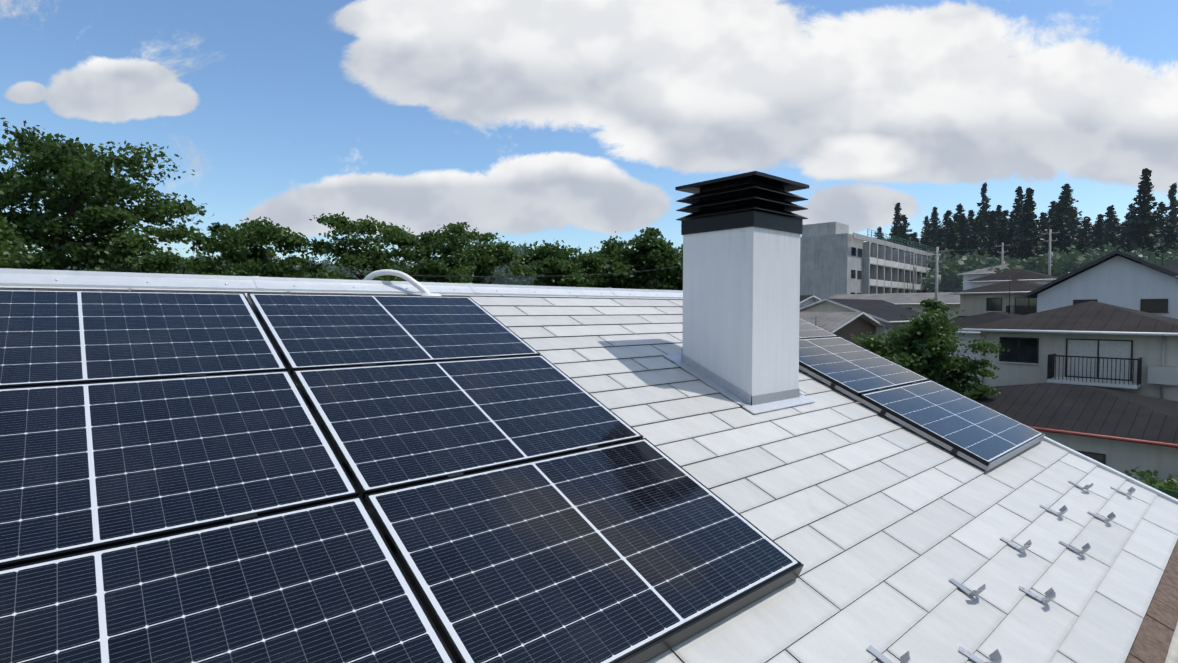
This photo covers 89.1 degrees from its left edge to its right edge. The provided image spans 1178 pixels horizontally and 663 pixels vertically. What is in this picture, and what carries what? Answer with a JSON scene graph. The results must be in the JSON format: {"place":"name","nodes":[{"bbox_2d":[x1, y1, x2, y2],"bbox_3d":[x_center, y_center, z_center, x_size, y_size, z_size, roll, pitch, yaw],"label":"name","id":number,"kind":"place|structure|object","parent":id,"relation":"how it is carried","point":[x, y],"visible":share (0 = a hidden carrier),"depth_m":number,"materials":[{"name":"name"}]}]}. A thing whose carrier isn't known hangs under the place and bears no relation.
{"place":"outdoors","nodes":[
{"label":"outdoors","id":0,"kind":"place"},
{"bbox_2d":[187,314,598,549],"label":"clamps","id":1,"kind":"object","parent":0,"point":[254,514],"visible":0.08,"depth_m":2.84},
{"bbox_2d":[357,265,682,276],"bbox_3d":[1.403,-2.947,26.017,0.022,2.494,29.115,1,2,26],"label":"service wire","id":2,"kind":"object","parent":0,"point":[511,276],"visible":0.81,"depth_m":18.00,"materials":[{"name":"black"}]},
{"bbox_2d":[0,286,1177,662],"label":"roof tiles","id":3,"kind":"object","parent":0,"point":[884,530],"visible":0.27,"depth_m":3.89,"materials":[{"name":"tile"}]},
{"bbox_2d":[663,348,814,413],"bbox_3d":[1.332,0.385,5.335,0.940,0.480,0.953,-2,3,-41],"label":"chimney flashing","id":4,"kind":"object","parent":3,"relation":"on","point":[762,403],"visible":0.65,"depth_m":5.04,"materials":[{"name":"metal"}]},
{"bbox_2d":[0,0,1177,266],"label":"sky","id":5,"kind":"structure","parent":0,"point":[577,123],"materials":[{"name":"blue"}]},
{"bbox_2d":[819,336,957,454],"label":"clamps","id":6,"kind":"object","parent":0,"point":[882,413],"visible":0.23,"depth_m":5.42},
{"bbox_2d":[1125,540,1177,662],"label":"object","id":7,"kind":"object","parent":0,"point":[1153,640],"visible":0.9,"depth_m":3.44,"materials":[{"name":"wood"}]},
{"bbox_3d":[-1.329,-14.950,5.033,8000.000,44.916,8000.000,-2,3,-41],"label":"ground","id":8,"kind":"structure","parent":0,"visible":0},
{"bbox_2d":[0,191,49,268],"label":"broadleaf tree","id":9,"kind":"object","parent":8,"relation":"on","point":[9,247],"visible":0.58,"depth_m":23.16,"materials":[{"name":"green plant"}]},
{"bbox_2d":[0,117,213,270],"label":"broadleaf tree","id":10,"kind":"object","parent":8,"relation":"on","point":[70,167],"depth_m":29.04,"materials":[{"name":"plant"}]},
{"bbox_2d":[98,199,248,274],"bbox_3d":[-18.881,0.421,26.735,6.010,12.645,5.899,-2,3,-41],"label":"broadleaf tree","id":11,"kind":"object","parent":8,"relation":"on","point":[161,261],"depth_m":26.22,"materials":[{"name":"plant"}]},
{"bbox_2d":[170,219,293,276],"bbox_3d":[-18.508,0.294,31.249,7.878,12.572,6.905,-2,3,-41],"label":"broadleaf tree","id":12,"kind":"object","parent":8,"relation":"on","point":[257,254],"visible":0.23,"depth_m":30.64,"materials":[{"name":"green plant"}]},
{"bbox_2d":[200,215,348,279],"bbox_3d":[-14.558,0.427,28.566,6.941,12.507,6.473,-2,3,-41],"label":"broadleaf tree","id":13,"kind":"object","parent":8,"relation":"on","point":[276,234],"depth_m":27.70,"materials":[{"name":"plant"}]},
{"bbox_2d":[294,212,435,281],"bbox_3d":[-11.714,0.202,32.186,7.484,12.664,7.983,-2,3,-41],"label":"broadleaf tree","id":14,"kind":"object","parent":8,"relation":"on","point":[350,256],"depth_m":30.83,"materials":[{"name":"plant"}]},
{"bbox_2d":[375,221,481,282],"bbox_3d":[-9.522,-0.172,35.825,8.116,12.647,7.050,-2,3,-41],"label":"broadleaf tree","id":15,"kind":"object","parent":8,"relation":"on","point":[428,244],"depth_m":34.59,"materials":[{"name":"plant"}]},
{"bbox_2d":[436,225,536,285],"bbox_3d":[-7.139,-0.932,41.169,7.674,12.920,7.623,-2,3,-41],"label":"broadleaf tree","id":16,"kind":"object","parent":8,"relation":"on","point":[501,253],"depth_m":39.90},
{"bbox_2d":[483,270,510,284],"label":"tree","id":17,"kind":"object","parent":8,"relation":"on","point":[499,281],"visible":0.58,"depth_m":139.81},
{"bbox_2d":[500,274,535,284],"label":"tree","id":18,"kind":"object","parent":8,"relation":"on","point":[518,281],"visible":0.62,"depth_m":137.88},
{"bbox_2d":[506,240,614,287],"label":"broadleaf tree","id":19,"kind":"object","parent":8,"relation":"on","point":[548,260],"depth_m":48.18,"materials":[{"name":"plant"}]},
{"bbox_2d":[585,231,651,287],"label":"broadleaf tree","id":20,"kind":"object","parent":8,"relation":"on","point":[613,249],"depth_m":52.13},
{"bbox_2d":[588,227,682,289],"bbox_3d":[5.359,-2.418,51.150,11.297,13.052,9.664,-2,3,-41],"label":"broadleaf tree","id":21,"kind":"object","parent":8,"relation":"on","point":[653,250],"depth_m":49.39,"materials":[{"name":"plant"}]},
{"bbox_2d":[800,295,820,307],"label":"house","id":22,"kind":"structure","parent":8,"relation":"on","point":[805,300],"depth_m":52.44,"materials":[{"name":"white"}]},
{"bbox_2d":[799,312,883,348],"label":"house","id":23,"kind":"structure","parent":8,"relation":"on","point":[845,325],"depth_m":36.93,"materials":[{"name":"white"}]},
{"bbox_2d":[799,298,921,347],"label":"house","id":24,"kind":"structure","parent":8,"relation":"on","point":[886,314],"depth_m":41.23,"materials":[{"name":"white"}]},
{"bbox_2d":[800,222,935,299],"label":"school building","id":25,"kind":"structure","parent":8,"relation":"on","point":[836,258],"depth_m":105.08,"materials":[{"name":"concrete"}]},
{"bbox_2d":[829,271,959,319],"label":"house","id":26,"kind":"structure","parent":8,"relation":"on","point":[911,301],"depth_m":56.63,"materials":[{"name":"white"}]},
{"bbox_2d":[888,203,901,239],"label":"cedar tree","id":27,"kind":"object","parent":8,"relation":"on","point":[897,218],"visible":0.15,"depth_m":193.95,"materials":[{"name":"green plant"}]},
{"bbox_2d":[890,224,902,250],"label":"cedar tree","id":28,"kind":"object","parent":8,"relation":"on","point":[896,230],"visible":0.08,"depth_m":173.28,"materials":[{"name":"green plant"}]},
{"bbox_2d":[897,215,914,247],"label":"cedar tree","id":29,"kind":"object","parent":8,"relation":"on","point":[903,229],"visible":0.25,"depth_m":180.30,"materials":[{"name":"green plant"}]},
{"bbox_2d":[841,298,1008,395],"bbox_3d":[11.559,2.498,21.139,4.471,7.390,3.994,0,2,0],"label":"garden tree","id":30,"kind":"object","parent":8,"relation":"on","point":[928,334],"depth_m":20.14,"materials":[{"name":"plant"}]},
{"bbox_2d":[918,216,931,249],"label":"cedar tree","id":31,"kind":"object","parent":8,"relation":"on","point":[925,223],"visible":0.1,"depth_m":194.19,"materials":[{"name":"green plant"}]},
{"bbox_2d":[920,207,941,246],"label":"cedar tree","id":32,"kind":"object","parent":8,"relation":"on","point":[934,219],"visible":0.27,"depth_m":186.49,"materials":[{"name":"green plant"}]},
{"bbox_2d":[927,247,947,301],"bbox_3d":[30.165,-2.301,51.921,0.685,10.000,1.600,-2,3,-41],"label":"utility pole","id":33,"kind":"object","parent":8,"relation":"on","point":[937,276],"visible":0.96,"depth_m":51.64,"materials":[{"name":"concrete"}]},
{"bbox_2d":[933,228,944,244],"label":"cedar tree","id":34,"kind":"object","parent":8,"relation":"on","point":[939,234],"visible":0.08,"depth_m":167.32,"materials":[{"name":"green plant"}]},
{"bbox_2d":[931,210,955,247],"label":"cedar tree","id":35,"kind":"object","parent":8,"relation":"on","point":[947,214],"visible":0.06,"depth_m":176.04,"materials":[{"name":"green plant"}]},
{"bbox_2d":[943,227,959,261],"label":"cedar tree","id":36,"kind":"object","parent":8,"relation":"on","point":[951,243],"visible":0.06,"depth_m":134.89,"materials":[{"name":"green plant"}]},
{"bbox_2d":[920,252,986,292],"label":"tree","id":37,"kind":"object","parent":8,"relation":"on","point":[951,280],"visible":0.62,"depth_m":88.58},
{"bbox_2d":[920,248,992,291],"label":"tree","id":38,"kind":"object","parent":8,"relation":"on","point":[943,264],"visible":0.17,"depth_m":115.72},
{"bbox_2d":[891,275,1021,385],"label":"house","id":39,"kind":"structure","parent":8,"relation":"on","point":[969,321],"depth_m":34.56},
{"bbox_2d":[952,240,966,258],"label":"cedar tree","id":40,"kind":"object","parent":8,"relation":"on","point":[962,244],"visible":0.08,"depth_m":132.70,"materials":[{"name":"green plant"}]},
{"bbox_2d":[955,213,970,241],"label":"cedar tree","id":41,"kind":"object","parent":8,"relation":"on","point":[962,225],"visible":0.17,"depth_m":161.46,"materials":[{"name":"green plant"}]},
{"bbox_2d":[941,359,1000,399],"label":"garden tree","id":42,"kind":"object","parent":8,"relation":"on","point":[973,367],"depth_m":19.97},
{"bbox_2d":[962,233,986,259],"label":"cedar tree","id":43,"kind":"object","parent":8,"relation":"on","point":[972,244],"visible":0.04,"depth_m":125.50,"materials":[{"name":"green plant"}]},
{"bbox_2d":[967,222,985,252],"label":"cedar tree","id":44,"kind":"object","parent":8,"relation":"on","point":[976,228],"visible":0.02,"depth_m":140.96,"materials":[{"name":"green plant"}]},
{"bbox_2d":[967,219,989,249],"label":"cedar tree","id":45,"kind":"object","parent":8,"relation":"on","point":[982,227],"visible":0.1,"depth_m":151.79,"materials":[{"name":"green plant"}]},
{"bbox_2d":[974,182,990,220],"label":"cedar tree","id":46,"kind":"object","parent":8,"relation":"on","point":[985,200],"visible":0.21,"depth_m":184.53,"materials":[{"name":"green plant"}]},
{"bbox_2d":[957,250,1017,289],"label":"house","id":47,"kind":"structure","parent":8,"relation":"on","point":[974,274],"depth_m":77.36,"materials":[{"name":"white"}]},
{"bbox_2d":[956,249,1020,269],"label":"tree","id":48,"kind":"object","parent":8,"relation":"on","point":[984,260],"visible":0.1,"depth_m":90.03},
{"bbox_2d":[983,210,999,245],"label":"cedar tree","id":49,"kind":"object","parent":8,"relation":"on","point":[992,222],"visible":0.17,"depth_m":157.93,"materials":[{"name":"green plant"}]},
{"bbox_2d":[949,280,1042,315],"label":"beige house","id":50,"kind":"structure","parent":8,"relation":"on","point":[985,299],"depth_m":45.06,"materials":[{"name":"white"}]},
{"bbox_2d":[991,218,1009,253],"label":"cedar tree","id":51,"kind":"object","parent":8,"relation":"on","point":[1002,232],"visible":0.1,"depth_m":138.22,"materials":[{"name":"green plant"}]},
{"bbox_2d":[962,246,1058,288],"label":"roof","id":52,"kind":"structure","parent":8,"relation":"on","point":[1027,275],"depth_m":55.01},
{"bbox_2d":[1002,227,1020,257],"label":"cedar tree","id":53,"kind":"object","parent":8,"relation":"on","point":[1010,234],"visible":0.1,"depth_m":135.70,"materials":[{"name":"green plant"}]},
{"bbox_2d":[1006,186,1025,234],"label":"cedar tree","id":54,"kind":"object","parent":8,"relation":"on","point":[1015,212],"visible":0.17,"depth_m":156.11,"materials":[{"name":"green plant"}]},
{"bbox_2d":[1008,187,1047,260],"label":"cedar tree","id":55,"kind":"object","parent":8,"relation":"on","point":[1028,218],"visible":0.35,"depth_m":124.56,"materials":[{"name":"green plant"}]},
{"bbox_2d":[1041,229,1059,274],"bbox_3d":[48.746,-5.278,63.400,0.685,11.000,1.600,-2,3,-41],"label":"utility pole","id":56,"kind":"object","parent":8,"relation":"on","point":[1050,255],"visible":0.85,"depth_m":63.11,"materials":[{"name":"concrete"}]},
{"bbox_2d":[1007,246,1096,275],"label":"tree","id":57,"kind":"object","parent":8,"relation":"on","point":[1059,266],"visible":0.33,"depth_m":71.03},
{"bbox_2d":[1039,217,1065,253],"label":"cedar tree","id":58,"kind":"object","parent":8,"relation":"on","point":[1045,244],"visible":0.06,"depth_m":133.50,"materials":[{"name":"green plant"}]},
{"bbox_2d":[1046,206,1068,253],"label":"cedar tree","id":59,"kind":"object","parent":8,"relation":"on","point":[1059,215],"visible":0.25,"depth_m":118.80,"materials":[{"name":"green plant"}]},
{"bbox_2d":[1036,247,1091,262],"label":"tree","id":60,"kind":"object","parent":8,"relation":"on","point":[1063,255],"visible":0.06,"depth_m":100.78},
{"bbox_2d":[1048,190,1082,244],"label":"cedar tree","id":61,"kind":"object","parent":8,"relation":"on","point":[1066,195],"visible":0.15,"depth_m":156.34,"materials":[{"name":"green plant"}]},
{"bbox_2d":[1049,183,1082,232],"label":"cedar tree","id":62,"kind":"object","parent":8,"relation":"on","point":[1067,187],"visible":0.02,"depth_m":172.38,"materials":[{"name":"green plant"}]},
{"bbox_2d":[958,301,1177,400],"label":"house","id":63,"kind":"structure","parent":8,"relation":"on","point":[1103,345],"depth_m":22.52,"materials":[{"name":"white"}]},
{"bbox_2d":[982,332,1177,398],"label":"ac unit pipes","id":64,"kind":"object","parent":63,"relation":"attached to","point":[1163,375],"visible":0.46,"depth_m":20.58,"materials":[{"name":"grey"}]},
{"bbox_2d":[1060,235,1075,254],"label":"cedar tree","id":65,"kind":"object","parent":8,"relation":"on","point":[1068,241],"visible":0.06,"depth_m":116.97,"materials":[{"name":"green plant"}]},
{"bbox_2d":[1062,200,1079,247],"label":"cedar tree","id":66,"kind":"object","parent":8,"relation":"on","point":[1067,221],"visible":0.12,"depth_m":146.08,"materials":[{"name":"green plant"}]},
{"bbox_2d":[974,383,1177,482],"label":"house wing","id":67,"kind":"structure","parent":8,"relation":"on","point":[1120,431],"depth_m":17.58,"materials":[{"name":"tile"}]},
{"bbox_2d":[1076,238,1090,255],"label":"cedar tree","id":68,"kind":"object","parent":8,"relation":"on","point":[1081,247],"visible":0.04,"depth_m":112.40,"materials":[{"name":"green plant"}]},
{"bbox_2d":[1078,226,1094,250],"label":"cedar tree","id":69,"kind":"object","parent":8,"relation":"on","point":[1085,233],"visible":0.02,"depth_m":143.29,"materials":[{"name":"green plant"}]},
{"bbox_2d":[1089,214,1108,248],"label":"cedar tree","id":70,"kind":"object","parent":8,"relation":"on","point":[1100,232],"visible":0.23,"depth_m":148.23,"materials":[{"name":"green plant"}]},
{"bbox_2d":[1023,250,1177,318],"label":"house","id":71,"kind":"structure","parent":8,"relation":"on","point":[1119,278],"depth_m":36.77,"materials":[{"name":"paint"}]},
{"bbox_2d":[1103,205,1121,240],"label":"cedar tree","id":72,"kind":"object","parent":8,"relation":"on","point":[1112,220],"visible":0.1,"depth_m":157.07,"materials":[{"name":"green plant"}]},
{"bbox_2d":[1106,231,1118,248],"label":"cedar tree","id":73,"kind":"object","parent":8,"relation":"on","point":[1113,236],"visible":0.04,"depth_m":135.54,"materials":[{"name":"green plant"}]},
{"bbox_2d":[1118,203,1136,245],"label":"cedar tree","id":74,"kind":"object","parent":8,"relation":"on","point":[1127,217],"visible":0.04,"depth_m":154.05,"materials":[{"name":"green plant"}]},
{"bbox_2d":[1118,168,1166,255],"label":"cedar tree","id":75,"kind":"object","parent":8,"relation":"on","point":[1142,226],"visible":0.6,"depth_m":117.60,"materials":[{"name":"green plant"}]},
{"bbox_2d":[1130,245,1160,260],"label":"tree","id":76,"kind":"object","parent":8,"relation":"on","point":[1143,254],"visible":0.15,"depth_m":91.64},
{"bbox_2d":[1136,235,1158,252],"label":"cedar tree","id":77,"kind":"object","parent":8,"relation":"on","point":[1147,241],"visible":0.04,"depth_m":106.32,"materials":[{"name":"green plant"}]},
{"bbox_2d":[1124,466,1177,498],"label":"tall hedge","id":78,"kind":"object","parent":8,"relation":"on","point":[1168,486],"visible":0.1,"depth_m":14.88,"materials":[{"name":"green plant"}]},
{"bbox_2d":[1141,252,1177,263],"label":"tree","id":79,"kind":"object","parent":8,"relation":"on","point":[1162,258],"visible":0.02,"depth_m":75.70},
{"bbox_2d":[1144,238,1177,276],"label":"house","id":80,"kind":"structure","parent":8,"relation":"on","point":[1172,266],"depth_m":54.73,"materials":[{"name":"white"}]},
{"bbox_2d":[1155,202,1169,236],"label":"cedar tree","id":81,"kind":"object","parent":8,"relation":"on","point":[1161,217],"visible":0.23,"depth_m":149.51,"materials":[{"name":"green plant"}]},
{"bbox_2d":[1160,223,1177,249],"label":"cedar tree","id":82,"kind":"object","parent":8,"relation":"on","point":[1171,236],"visible":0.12,"depth_m":127.48,"materials":[{"name":"green plant"}]},
{"bbox_2d":[1163,182,1177,234],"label":"cedar tree","id":83,"kind":"object","parent":8,"relation":"on","point":[1173,212],"visible":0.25,"depth_m":157.04,"materials":[{"name":"green plant"}]},
{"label":"house walls","id":84,"kind":"object","parent":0,"visible":0},
{"bbox_2d":[1125,544,1175,660],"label":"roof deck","id":85,"kind":"structure","parent":84,"relation":"on","point":[1148,607],"depth_m":3.58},
{"bbox_2d":[0,268,682,298],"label":"ridge cap","id":86,"kind":"object","parent":85,"relation":"on","point":[47,278],"visible":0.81,"depth_m":4.54,"materials":[{"name":"metal"}]},
{"bbox_2d":[363,269,440,295],"bbox_3d":[-1.715,-0.376,5.202,0.984,0.319,0.207,1,2,14],"label":"cable conduit","id":87,"kind":"object","parent":85,"relation":"on","point":[410,280],"visible":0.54,"depth_m":5.13,"materials":[{"name":"white plastic"}]},
{"bbox_2d":[617,564,803,662],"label":"array end cover","id":88,"kind":"object","parent":85,"relation":"on","point":[652,650],"visible":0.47,"depth_m":2.44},
{"bbox_2d":[0,289,287,387],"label":"solar panel","id":89,"kind":"object","parent":88,"relation":"attached to","point":[52,337],"visible":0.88,"depth_m":3.23,"materials":[{"name":"blue glass"}]},
{"bbox_2d":[0,370,358,568],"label":"solar panel","id":90,"kind":"object","parent":88,"relation":"attached to","point":[84,467],"visible":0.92,"depth_m":2.44,"materials":[{"name":"blue glass"}]},
{"bbox_2d":[0,496,455,662],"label":"solar panel","id":91,"kind":"object","parent":88,"relation":"attached to","point":[328,582],"visible":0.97,"depth_m":1.92,"materials":[{"name":"glass"}]},
{"bbox_2d":[247,293,540,373],"bbox_3d":[-1.356,-0.033,4.292,1.722,0.476,1.057,-2,3,-41],"label":"solar panel","id":92,"kind":"object","parent":88,"relation":"on","point":[311,331],"visible":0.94,"depth_m":4.15,"materials":[{"name":"blue glass"}]},
{"bbox_2d":[292,355,642,498],"bbox_3d":[-0.661,0.445,3.511,1.722,0.476,1.057,-2,3,-41],"label":"solar panel","id":93,"kind":"object","parent":88,"relation":"attached to","point":[385,427],"visible":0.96,"depth_m":3.33,"materials":[{"name":"blue glass"}]},
{"bbox_2d":[364,438,800,662],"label":"solar panel","id":94,"kind":"object","parent":88,"relation":"on","point":[615,553],"visible":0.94,"depth_m":2.55,"materials":[{"name":"blue glass"}]},
{"bbox_2d":[683,226,799,395],"bbox_3d":[1.343,-0.057,5.306,0.720,1.618,0.720,-2,3,-41],"label":"chimney shaft","id":95,"kind":"object","parent":85,"relation":"on","point":[741,298],"visible":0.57,"depth_m":5.02,"materials":[{"name":"paint"}]},
{"bbox_2d":[675,171,808,234],"bbox_3d":[1.343,-1.083,5.269,0.820,0.455,0.820,-2,3,-41],"label":"chimney cap","id":96,"kind":"object","parent":95,"relation":"on","point":[755,199],"visible":0.96,"depth_m":5.04,"materials":[{"name":"metal"}]},
{"bbox_2d":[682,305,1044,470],"bbox_3d":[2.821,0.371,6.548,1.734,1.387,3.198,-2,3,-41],"label":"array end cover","id":97,"kind":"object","parent":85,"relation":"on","point":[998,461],"visible":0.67,"depth_m":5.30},
{"bbox_2d":[799,318,837,338],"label":"roof","id":98,"kind":"structure","parent":97,"relation":"on","point":[807,330],"depth_m":7.42,"materials":[{"name":"metal"}]},
{"bbox_2d":[799,337,928,395],"bbox_3d":[2.822,0.335,6.545,1.722,0.476,1.057,-2,3,-41],"label":"solar panel","id":99,"kind":"object","parent":97,"relation":"on","point":[851,367],"visible":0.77,"depth_m":6.44,"materials":[{"name":"blue glass"}]},
{"bbox_2d":[859,380,1043,465],"bbox_3d":[3.517,0.814,5.764,1.722,0.476,1.057,-2,3,-41],"label":"solar panel","id":100,"kind":"object","parent":97,"relation":"on","point":[979,432],"visible":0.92,"depth_m":5.62,"materials":[{"name":"blue glass"}]},
{"bbox_2d":[866,645,910,662],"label":"snow guard","id":101,"kind":"object","parent":85,"relation":"on","point":[905,658],"visible":1,"depth_m":2.56,"materials":[{"name":"metal"}]},
{"bbox_2d":[949,578,985,595],"bbox_3d":[2.015,1.367,3.194,0.136,0.058,0.166,-2,3,-41],"label":"snow guard","id":102,"kind":"object","parent":85,"relation":"on","point":[982,588],"visible":0.98,"depth_m":3.19,"materials":[{"name":"metal"}]},
{"bbox_2d":[959,646,1001,662],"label":"snow guard","id":103,"kind":"object","parent":85,"relation":"on","point":[995,656],"visible":0.94,"depth_m":2.71,"materials":[{"name":"metal"}]},
{"bbox_2d":[1000,537,1031,550],"bbox_3d":[2.706,1.346,3.796,0.136,0.056,0.165,-2,3,-41],"label":"snow guard","id":104,"kind":"object","parent":85,"relation":"on","point":[1027,544],"visible":1,"depth_m":3.79,"materials":[{"name":"metal"}]},
{"bbox_2d":[1019,586,1055,602],"bbox_3d":[2.491,1.454,3.323,0.135,0.061,0.169,-2,3,-41],"label":"snow guard","id":105,"kind":"object","parent":85,"relation":"on","point":[1050,593],"visible":1,"depth_m":3.32,"materials":[{"name":"metal"}]},
{"bbox_2d":[1059,541,1090,553],"bbox_3d":[3.219,1.428,3.969,0.136,0.057,0.166,-2,3,-41],"label":"snow guard","id":106,"kind":"object","parent":85,"relation":"on","point":[1086,547],"visible":1,"depth_m":3.96,"materials":[{"name":"metal"}]},
{"bbox_2d":[1043,436,1177,503],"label":"rake trim","id":107,"kind":"structure","parent":85,"relation":"attached to","point":[1118,473],"depth_m":5.66,"materials":[{"name":"metal"}]},
{"bbox_3d":[0.155,1.903,0.727,13.780,0.194,0.101,-2,3,-41],"label":"eave","id":108,"kind":"object","parent":85,"relation":"attached to","visible":0},
{"bbox_2d":[1165,622,1177,662],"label":"gutter","id":109,"kind":"object","parent":108,"relation":"attached to","point":[1172,655],"depth_m":3.42,"materials":[{"name":"beige plastic"}]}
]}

